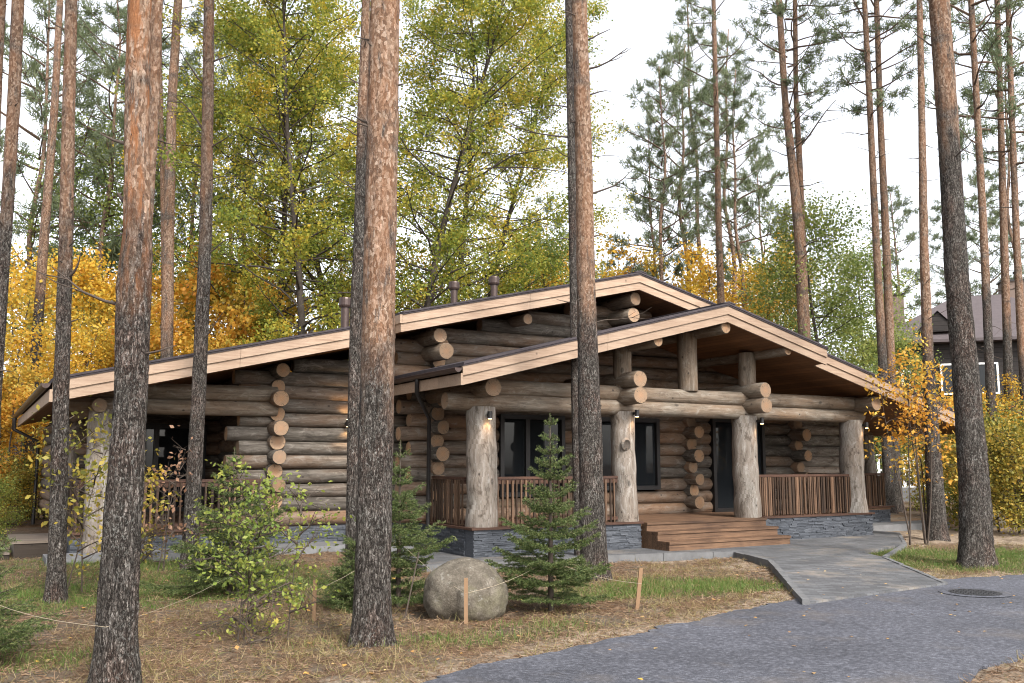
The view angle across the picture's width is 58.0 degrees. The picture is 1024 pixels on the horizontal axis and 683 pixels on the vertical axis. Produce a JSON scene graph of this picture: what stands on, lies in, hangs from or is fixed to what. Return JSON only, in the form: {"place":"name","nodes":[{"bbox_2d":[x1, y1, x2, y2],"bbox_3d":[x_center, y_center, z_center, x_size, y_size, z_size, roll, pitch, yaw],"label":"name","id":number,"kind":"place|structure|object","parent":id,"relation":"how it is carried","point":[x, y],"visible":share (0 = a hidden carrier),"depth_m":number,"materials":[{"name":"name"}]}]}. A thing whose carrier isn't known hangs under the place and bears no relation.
{"place":"outdoors","nodes":[
{"label":"outdoors","id":0,"kind":"place"},
{"bbox_2d":[0,491,1023,682],"bbox_3d":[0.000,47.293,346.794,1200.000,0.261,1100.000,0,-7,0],"label":"ground","id":1,"kind":"structure","parent":0,"point":[24,527],"depth_m":9.92,"materials":[{"name":"brown plant"}]},
{"bbox_2d":[0,0,8,133],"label":"pine tree","id":2,"kind":"object","parent":1,"relation":"on","point":[3,4],"visible":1,"depth_m":16.83,"materials":[{"name":"brown plant"}]},
{"bbox_2d":[0,0,24,434],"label":"pine tree","id":3,"kind":"object","parent":1,"relation":"on","point":[12,118],"visible":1,"depth_m":13.43,"materials":[{"name":"brown plant"}]},
{"bbox_2d":[0,472,35,540],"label":"bush","id":4,"kind":"object","parent":1,"relation":"on","point":[5,485],"visible":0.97,"depth_m":19.94,"materials":[{"name":"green plant"}]},
{"bbox_2d":[0,447,43,527],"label":"bush","id":5,"kind":"object","parent":1,"relation":"on","point":[13,476],"visible":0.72,"depth_m":23.62,"materials":[{"name":"yellow plant"}]},
{"bbox_2d":[0,353,52,496],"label":"maple tree","id":6,"kind":"object","parent":1,"relation":"on","point":[24,392],"visible":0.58,"depth_m":24.91,"materials":[{"name":"yellow plant"}]},
{"bbox_2d":[0,532,64,653],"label":"young spruce","id":7,"kind":"object","parent":1,"relation":"on","point":[26,627],"visible":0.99,"depth_m":8.11,"materials":[{"name":"green plant"}]},
{"bbox_2d":[18,0,78,519],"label":"pine tree","id":8,"kind":"object","parent":1,"relation":"on","point":[43,248],"visible":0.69,"depth_m":27.69,"materials":[{"name":"brown plant"}]},
{"bbox_2d":[0,243,101,514],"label":"maple tree","id":9,"kind":"object","parent":1,"relation":"on","point":[29,320],"visible":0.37,"depth_m":26.89,"materials":[{"name":"yellow plant"}]},
{"bbox_2d":[24,0,83,603],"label":"pine tree","id":10,"kind":"object","parent":1,"relation":"on","point":[56,588],"visible":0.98,"depth_m":11.97,"materials":[{"name":"brown plant"}]},
{"bbox_2d":[4,246,114,505],"bbox_3d":[-16.893,1.274,31.294,7.317,9.567,6.063,6,-9,-37],"label":"maple tree","id":11,"kind":"object","parent":1,"relation":"on","point":[82,265],"visible":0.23,"depth_m":31.93,"materials":[{"name":"yellow plant"}]},
{"bbox_2d":[0,0,122,454],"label":"pine tree","id":12,"kind":"object","parent":1,"relation":"on","point":[35,65],"visible":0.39,"depth_m":41.27,"materials":[{"name":"green plant"}]},
{"bbox_2d":[8,301,114,513],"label":"maple tree","id":13,"kind":"object","parent":1,"relation":"on","point":[83,340],"visible":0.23,"depth_m":30.46,"materials":[{"name":"yellow plant"}]},
{"bbox_2d":[4,86,123,407],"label":"birch tree","id":14,"kind":"object","parent":1,"relation":"on","point":[83,134],"visible":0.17,"depth_m":41.34,"materials":[{"name":"green plant"}]},
{"bbox_2d":[20,242,116,381],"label":"maple tree","id":15,"kind":"object","parent":1,"relation":"on","point":[53,265],"visible":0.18,"depth_m":32.29,"materials":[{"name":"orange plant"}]},
{"bbox_2d":[13,0,125,300],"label":"pine tree","id":16,"kind":"object","parent":1,"relation":"on","point":[97,10],"visible":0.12,"depth_m":45.57,"materials":[{"name":"green plant"}]},
{"bbox_2d":[14,403,180,593],"bbox_3d":[-5.481,2.139,12.354,2.052,2.846,2.131,-4,-9,30],"label":"maple sapling","id":17,"kind":"object","parent":1,"relation":"on","point":[81,473],"visible":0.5,"depth_m":12.18,"materials":[{"name":"yellow plant"}]},
{"bbox_2d":[14,0,186,361],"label":"pine tree","id":18,"kind":"object","parent":1,"relation":"on","point":[117,64],"visible":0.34,"depth_m":39.13,"materials":[{"name":"green plant"}]},
{"bbox_2d":[30,0,176,682],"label":"pine tree","id":19,"kind":"object","parent":1,"relation":"on","point":[116,657],"visible":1,"depth_m":7.31,"materials":[{"name":"brown plant"}]},
{"bbox_2d":[8,68,221,367],"bbox_3d":[-16.014,-2.850,38.333,9.191,19.413,7.833,7,-10,-41],"label":"birch tree","id":20,"kind":"object","parent":1,"relation":"on","point":[113,209],"visible":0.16,"depth_m":38.72,"materials":[{"name":"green plant"}]},
{"bbox_2d":[48,251,193,424],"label":"maple tree","id":21,"kind":"object","parent":1,"relation":"on","point":[109,297],"visible":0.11,"depth_m":32.22,"materials":[{"name":"yellow plant"}]},
{"bbox_2d":[24,51,235,371],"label":"birch tree","id":22,"kind":"object","parent":1,"relation":"on","point":[86,188],"visible":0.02,"depth_m":43.30,"materials":[{"name":"green plant"}]},
{"bbox_2d":[73,0,188,313],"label":"pine tree","id":23,"kind":"object","parent":1,"relation":"on","point":[111,60],"visible":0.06,"depth_m":47.46,"materials":[{"name":"green plant"}]},
{"bbox_2d":[75,238,195,365],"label":"maple tree","id":24,"kind":"object","parent":1,"relation":"on","point":[179,276],"visible":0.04,"depth_m":36.22,"materials":[{"name":"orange plant"}]},
{"bbox_2d":[109,0,178,230],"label":"pine tree","id":25,"kind":"object","parent":1,"relation":"on","point":[156,40],"visible":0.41,"depth_m":11.46,"materials":[{"name":"brown plant"}]},
{"bbox_2d":[140,513,179,564],"bbox_3d":[-5.988,3.221,14.956,1.013,1.121,1.408,5,-9,-33],"label":"leafy shrub","id":26,"kind":"object","parent":1,"relation":"on","point":[149,541],"visible":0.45,"depth_m":14.83,"materials":[{"name":"yellow plant"}]},
{"bbox_2d":[95,0,229,296],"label":"pine tree","id":27,"kind":"object","parent":1,"relation":"on","point":[161,131],"visible":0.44,"depth_m":34.27,"materials":[{"name":"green plant"}]},
{"bbox_2d":[153,0,188,358],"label":"pine tree","id":28,"kind":"object","parent":1,"relation":"on","point":[167,310],"visible":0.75,"depth_m":28.68,"materials":[{"name":"brown plant"}]},
{"bbox_2d":[143,425,199,572],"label":"rusty sapling","id":29,"kind":"object","parent":1,"relation":"on","point":[166,525],"visible":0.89,"depth_m":14.32,"materials":[{"name":"orange plant"}]},
{"bbox_2d":[102,296,242,366],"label":"maple tree","id":30,"kind":"object","parent":1,"relation":"on","point":[157,312],"visible":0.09,"depth_m":31.11,"materials":[{"name":"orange plant"}]},
{"bbox_2d":[77,233,304,363],"bbox_3d":[-12.428,1.169,36.626,8.604,11.249,7.130,2,-8,-16],"label":"maple tree","id":31,"kind":"object","parent":1,"relation":"on","point":[228,275],"visible":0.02,"depth_m":36.77,"materials":[{"name":"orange plant"}]},
{"bbox_2d":[152,0,244,319],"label":"pine tree","id":32,"kind":"object","parent":1,"relation":"on","point":[193,68],"visible":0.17,"depth_m":43.13,"materials":[{"name":"green plant"}]},
{"bbox_2d":[161,0,238,570],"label":"pine tree","id":33,"kind":"object","parent":1,"relation":"on","point":[197,410],"visible":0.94,"depth_m":14.90,"materials":[{"name":"brown plant"}]},
{"bbox_2d":[92,237,318,371],"bbox_3d":[-10.892,0.992,33.249,7.898,10.656,7.130,4,-8,-26],"label":"maple tree","id":34,"kind":"object","parent":1,"relation":"on","point":[237,322],"visible":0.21,"depth_m":33.11,"materials":[{"name":"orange plant"}]},
{"bbox_2d":[139,447,292,595],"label":"young spruce","id":35,"kind":"object","parent":1,"relation":"on","point":[200,584],"visible":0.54,"depth_m":12.27,"materials":[{"name":"green plant"}]},
{"bbox_2d":[183,574,296,644],"bbox_3d":[-2.570,2.725,9.136,1.077,0.792,1.137,0,-7,0],"label":"leafy shrub","id":36,"kind":"object","parent":1,"relation":"on","point":[243,624],"visible":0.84,"depth_m":8.91,"materials":[{"name":"green plant"}]},
{"bbox_2d":[213,59,290,288],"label":"tree","id":37,"kind":"object","parent":1,"relation":"on","point":[257,153],"visible":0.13,"depth_m":41.19,"materials":[{"name":"green plant"}]},
{"bbox_2d":[175,455,352,641],"bbox_3d":[-2.400,2.134,9.153,1.678,2.009,1.399,0,-7,0],"label":"leafy shrub","id":38,"kind":"object","parent":1,"relation":"on","point":[244,579],"visible":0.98,"depth_m":9.07,"materials":[{"name":"green plant"}]},
{"bbox_2d":[99,0,440,340],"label":"aspen tree","id":39,"kind":"object","parent":1,"relation":"on","point":[307,219],"visible":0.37,"depth_m":33.57,"materials":[{"name":"green plant"}]},
{"bbox_2d":[152,0,448,346],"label":"aspen tree","id":40,"kind":"object","parent":1,"relation":"on","point":[257,29],"visible":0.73,"depth_m":29.64,"materials":[{"name":"green plant"}]},
{"bbox_2d":[156,0,498,339],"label":"aspen tree","id":41,"kind":"object","parent":1,"relation":"on","point":[307,273],"visible":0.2,"depth_m":35.29,"materials":[{"name":"green plant"}]},
{"bbox_2d":[312,543,355,613],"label":"young spruce","id":42,"kind":"object","parent":1,"relation":"on","point":[339,600],"visible":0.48,"depth_m":10.88,"materials":[{"name":"green plant"}]},
{"bbox_2d":[336,0,369,595],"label":"pine tree","id":43,"kind":"object","parent":1,"relation":"on","point":[354,373],"visible":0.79,"depth_m":12.96,"materials":[{"name":"brown plant"}]},
{"bbox_2d":[335,0,403,647],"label":"pine tree","id":44,"kind":"object","parent":1,"relation":"on","point":[372,622],"visible":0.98,"depth_m":9.11,"materials":[{"name":"brown plant"}]},
{"bbox_2d":[329,440,456,608],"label":"young spruce","id":45,"kind":"object","parent":1,"relation":"on","point":[398,593],"visible":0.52,"depth_m":11.28,"materials":[{"name":"green plant"}]},
{"bbox_2d":[311,0,599,312],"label":"aspen tree","id":46,"kind":"object","parent":1,"relation":"on","point":[524,157],"visible":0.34,"depth_m":35.52,"materials":[{"name":"green plant"}]},
{"bbox_2d":[423,557,508,620],"bbox_3d":[-0.532,2.849,10.625,0.988,0.726,0.869,0,-7,0],"label":"boulder","id":47,"kind":"object","parent":1,"relation":"on","point":[443,595],"visible":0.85,"depth_m":10.30,"materials":[{"name":"stone"}]},
{"bbox_2d":[318,0,618,324],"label":"aspen tree","id":48,"kind":"object","parent":1,"relation":"on","point":[496,27],"visible":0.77,"depth_m":31.13,"materials":[{"name":"green plant"}]},
{"bbox_2d":[0,270,954,560],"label":"log house","id":49,"kind":"structure","parent":1,"relation":"on","point":[728,424],"depth_m":18.80,"materials":[{"name":"brown wood"}]},
{"bbox_2d":[142,423,206,511],"bbox_3d":[-7.780,2.747,20.126,2.100,1.900,0.200,4,-9,-30],"label":"window","id":50,"kind":"structure","parent":49,"relation":"in","point":[162,435],"depth_m":20.26,"materials":[{"name":"black glass"}]},
{"bbox_2d":[497,414,565,496],"bbox_3d":[0.410,2.420,19.595,1.600,1.710,0.200,4,-9,-30],"label":"window","id":51,"kind":"structure","parent":49,"relation":"in","point":[519,437],"depth_m":19.48,"materials":[{"name":"black glass"}]},
{"bbox_2d":[601,417,660,489],"bbox_3d":[2.573,2.534,20.845,1.800,1.610,0.200,4,-9,-30],"label":"window","id":52,"kind":"structure","parent":49,"relation":"in","point":[647,431],"depth_m":21.06,"materials":[{"name":"black glass"}]},
{"bbox_2d":[708,419,765,511],"bbox_3d":[5.481,2.999,22.460,1.700,2.230,0.200,4,-9,-30],"label":"door","id":53,"kind":"structure","parent":49,"relation":"in","point":[722,490],"depth_m":22.21,"materials":[{"name":"black paint"}]},
{"bbox_2d":[42,520,949,565],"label":"footpath","id":54,"kind":"structure","parent":1,"relation":"on","point":[895,526],"depth_m":16.67,"materials":[{"name":"concrete"}]},
{"bbox_2d":[0,545,1023,672],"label":"grass","id":55,"kind":"structure","parent":1,"relation":"on","point":[909,553],"depth_m":12.74,"materials":[{"name":"green plant"}]},
{"bbox_2d":[401,0,642,308],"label":"aspen tree","id":56,"kind":"object","parent":1,"relation":"on","point":[516,192],"visible":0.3,"depth_m":37.56,"materials":[{"name":"green plant"}]},
{"bbox_2d":[484,413,612,611],"bbox_3d":[0.426,2.049,11.024,1.514,2.396,1.348,0,-7,0],"label":"young spruce","id":57,"kind":"object","parent":1,"relation":"on","point":[552,566],"visible":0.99,"depth_m":10.83,"materials":[{"name":"green plant"}]},
{"bbox_2d":[476,215,621,292],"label":"maple tree","id":58,"kind":"object","parent":1,"relation":"on","point":[549,283],"visible":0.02,"depth_m":43.18,"materials":[{"name":"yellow plant"}]},
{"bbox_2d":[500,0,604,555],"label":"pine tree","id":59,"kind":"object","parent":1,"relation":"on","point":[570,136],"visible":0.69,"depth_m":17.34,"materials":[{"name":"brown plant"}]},
{"bbox_2d":[488,217,618,498],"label":"birch tree","id":60,"kind":"object","parent":1,"relation":"on","point":[551,250],"visible":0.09,"depth_m":40.66,"materials":[{"name":"green plant"}]},
{"bbox_2d":[558,0,649,581],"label":"pine tree","id":61,"kind":"object","parent":1,"relation":"on","point":[591,496],"visible":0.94,"depth_m":14.43,"materials":[{"name":"brown plant"}]},
{"bbox_2d":[559,232,671,282],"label":"maple tree","id":62,"kind":"object","parent":1,"relation":"on","point":[645,260],"visible":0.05,"depth_m":47.73,"materials":[{"name":"yellow plant"}]},
{"bbox_2d":[604,116,687,287],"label":"pine tree","id":63,"kind":"object","parent":1,"relation":"on","point":[650,202],"visible":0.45,"depth_m":49.22,"materials":[{"name":"green plant"}]},
{"bbox_2d":[395,530,902,570],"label":"walkway","id":64,"kind":"structure","parent":1,"relation":"on","point":[820,547],"depth_m":17.73,"materials":[{"name":"grey concrete"}]},
{"bbox_2d":[597,51,714,291],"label":"pine tree","id":65,"kind":"object","parent":1,"relation":"on","point":[679,172],"visible":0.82,"depth_m":47.45,"materials":[{"name":"green plant"}]},
{"bbox_2d":[627,30,722,283],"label":"pine tree","id":66,"kind":"object","parent":1,"relation":"on","point":[688,63],"visible":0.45,"depth_m":51.70,"materials":[{"name":"green plant"}]},
{"bbox_2d":[425,532,947,604],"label":"kerb","id":67,"kind":"structure","parent":1,"relation":"on","point":[790,584],"depth_m":16.39,"materials":[{"name":"grey concrete"}]},
{"bbox_2d":[657,0,733,296],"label":"pine tree","id":68,"kind":"object","parent":1,"relation":"on","point":[679,12],"visible":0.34,"depth_m":54.24,"materials":[{"name":"green plant"}]},
{"bbox_2d":[656,0,760,303],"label":"pine tree","id":69,"kind":"object","parent":1,"relation":"on","point":[717,160],"visible":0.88,"depth_m":40.42,"materials":[{"name":"green plant"}]},
{"bbox_2d":[665,232,770,305],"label":"maple tree","id":70,"kind":"object","parent":1,"relation":"on","point":[696,288],"visible":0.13,"depth_m":45.84,"materials":[{"name":"yellow plant"}]},
{"bbox_2d":[693,28,767,303],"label":"pine tree","id":71,"kind":"object","parent":1,"relation":"on","point":[710,157],"visible":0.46,"depth_m":48.47,"materials":[{"name":"green plant"}]},
{"bbox_2d":[687,63,788,308],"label":"pine tree","id":72,"kind":"object","parent":1,"relation":"on","point":[733,206],"visible":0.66,"depth_m":45.33,"materials":[{"name":"green plant"}]},
{"bbox_2d":[714,139,811,328],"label":"pine tree","id":73,"kind":"object","parent":1,"relation":"on","point":[760,159],"visible":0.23,"depth_m":51.36,"materials":[{"name":"green plant"}]},
{"bbox_2d":[706,226,820,327],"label":"maple tree","id":74,"kind":"object","parent":1,"relation":"on","point":[750,277],"visible":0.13,"depth_m":40.28,"materials":[{"name":"yellow plant"}]},
{"bbox_2d":[728,0,851,338],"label":"pine tree","id":75,"kind":"object","parent":1,"relation":"on","point":[800,245],"visible":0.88,"depth_m":33.88,"materials":[{"name":"green plant"}]},
{"bbox_2d":[741,0,861,312],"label":"pine tree","id":76,"kind":"object","parent":1,"relation":"on","point":[799,129],"visible":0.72,"depth_m":35.11,"materials":[{"name":"green plant"}]},
{"bbox_2d":[743,238,867,361],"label":"birch tree","id":77,"kind":"object","parent":1,"relation":"on","point":[813,280],"visible":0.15,"depth_m":39.84,"materials":[{"name":"green plant"}]},
{"bbox_2d":[737,187,914,470],"bbox_3d":[11.641,-0.125,34.100,6.497,12.868,6.961,6,-10,-39],"label":"birch tree","id":78,"kind":"object","parent":1,"relation":"on","point":[820,247],"visible":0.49,"depth_m":34.50,"materials":[{"name":"green plant"}]},
{"bbox_2d":[791,232,944,470],"bbox_3d":[14.239,0.867,38.227,6.469,11.958,6.038,7,-10,-44],"label":"birch tree","id":79,"kind":"object","parent":1,"relation":"on","point":[868,267],"visible":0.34,"depth_m":38.23,"materials":[{"name":"green plant"}]},
{"bbox_2d":[810,0,930,513],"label":"pine tree","id":80,"kind":"object","parent":1,"relation":"on","point":[887,462],"visible":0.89,"depth_m":31.78,"materials":[{"name":"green plant"}]},
{"bbox_2d":[816,0,929,512],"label":"pine tree","id":81,"kind":"object","parent":1,"relation":"on","point":[888,303],"visible":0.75,"depth_m":32.89,"materials":[{"name":"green plant"}]},
{"bbox_2d":[862,184,945,337],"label":"pine tree","id":82,"kind":"object","parent":1,"relation":"on","point":[905,211],"visible":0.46,"depth_m":58.73,"materials":[{"name":"green plant"}]},
{"bbox_2d":[861,323,946,474],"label":"birch tree","id":83,"kind":"object","parent":1,"relation":"on","point":[902,342],"visible":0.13,"depth_m":41.70,"materials":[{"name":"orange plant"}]},
{"bbox_2d":[863,319,954,545],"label":"orange sapling","id":84,"kind":"object","parent":1,"relation":"on","point":[921,378],"visible":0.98,"depth_m":20.03,"materials":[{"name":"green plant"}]},
{"bbox_2d":[877,435,956,508],"bbox_3d":[14.792,4.650,32.917,3.242,3.230,3.243,-7,-10,44],"label":"bush","id":85,"kind":"object","parent":1,"relation":"on","point":[903,449],"visible":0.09,"depth_m":32.76,"materials":[{"name":"yellow plant"}]},
{"bbox_2d":[891,0,950,541],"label":"pine tree","id":86,"kind":"object","parent":1,"relation":"on","point":[939,531],"visible":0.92,"depth_m":21.23,"materials":[{"name":"brown plant"}]},
{"bbox_2d":[889,359,956,533],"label":"orange sapling","id":87,"kind":"object","parent":1,"relation":"on","point":[922,479],"visible":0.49,"depth_m":21.16,"materials":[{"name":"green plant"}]},
{"bbox_2d":[890,435,958,517],"bbox_3d":[13.752,4.089,28.683,3.427,3.678,3.129,4,-8,-26],"label":"bush","id":88,"kind":"object","parent":1,"relation":"on","point":[952,495],"visible":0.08,"depth_m":28.59,"materials":[{"name":"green plant"}]},
{"bbox_2d":[907,199,979,311],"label":"pine tree","id":89,"kind":"object","parent":1,"relation":"on","point":[936,235],"visible":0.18,"depth_m":61.32,"materials":[{"name":"green plant"}]},
{"bbox_2d":[868,272,1023,470],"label":"timber house","id":90,"kind":"structure","parent":1,"relation":"on","point":[941,343],"depth_m":47.51,"materials":[{"name":"grey wood"}]},
{"bbox_2d":[940,362,999,394],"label":"window","id":91,"kind":"structure","parent":90,"relation":"in","point":[981,365],"depth_m":46.90,"materials":[{"name":"grey glass"}]},
{"bbox_2d":[913,0,998,568],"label":"pine tree","id":92,"kind":"object","parent":1,"relation":"on","point":[976,547],"visible":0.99,"depth_m":15.90,"materials":[{"name":"brown plant"}]},
{"bbox_2d":[897,0,1023,518],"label":"pine tree","id":93,"kind":"object","parent":1,"relation":"on","point":[990,380],"visible":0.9,"depth_m":27.61,"materials":[{"name":"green plant"}]},
{"bbox_2d":[901,399,1023,531],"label":"bush","id":94,"kind":"object","parent":1,"relation":"on","point":[951,470],"visible":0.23,"depth_m":23.29,"materials":[{"name":"yellow plant"}]},
{"bbox_2d":[930,0,1023,510],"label":"pine tree","id":95,"kind":"object","parent":1,"relation":"on","point":[1007,359],"visible":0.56,"depth_m":30.68,"materials":[{"name":"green plant"}]},
{"bbox_2d":[942,166,1023,295],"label":"pine tree","id":96,"kind":"object","parent":1,"relation":"on","point":[992,222],"visible":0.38,"depth_m":63.58,"materials":[{"name":"green plant"}]},
{"bbox_2d":[943,395,1023,537],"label":"bush","id":97,"kind":"object","parent":1,"relation":"on","point":[1017,467],"visible":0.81,"depth_m":22.47,"materials":[{"name":"yellow plant"}]},
{"bbox_2d":[951,0,1023,413],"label":"pine tree","id":98,"kind":"object","parent":1,"relation":"on","point":[1011,107],"visible":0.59,"depth_m":29.76,"materials":[{"name":"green plant"}]},
{"bbox_2d":[973,60,1023,279],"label":"pine tree","id":99,"kind":"object","parent":1,"relation":"on","point":[996,188],"visible":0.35,"depth_m":56.64,"materials":[{"name":"green plant"}]},
{"bbox_2d":[981,373,1021,493],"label":"maple tree","id":100,"kind":"object","parent":1,"relation":"on","point":[1010,387],"visible":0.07,"depth_m":29.68,"materials":[{"name":"yellow plant"}]},
{"bbox_2d":[987,390,1023,523],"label":"bush","id":101,"kind":"object","parent":1,"relation":"on","point":[1007,410],"visible":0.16,"depth_m":25.42,"materials":[{"name":"yellow plant"}]},
{"bbox_2d":[0,0,1023,375],"label":"sky","id":102,"kind":"structure","parent":0,"point":[831,157],"materials":[{"name":"white"}]},
{"bbox_2d":[422,574,1023,682],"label":"road","id":103,"kind":"structure","parent":0,"point":[926,641],"depth_m":8.75,"materials":[{"name":"grey asphalt"}]},
{"bbox_2d":[938,588,1012,596],"bbox_3d":[6.215,3.365,12.404,0.900,0.009,0.900,0,-7,0],"label":"manhole cover","id":104,"kind":"object","parent":103,"relation":"on","point":[971,592],"visible":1,"depth_m":12.35,"materials":[{"name":"metal"}]},
{"bbox_2d":[775,552,944,604],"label":"pavement","id":105,"kind":"structure","parent":0,"point":[858,574],"depth_m":13.79,"materials":[{"name":"grey concrete"}]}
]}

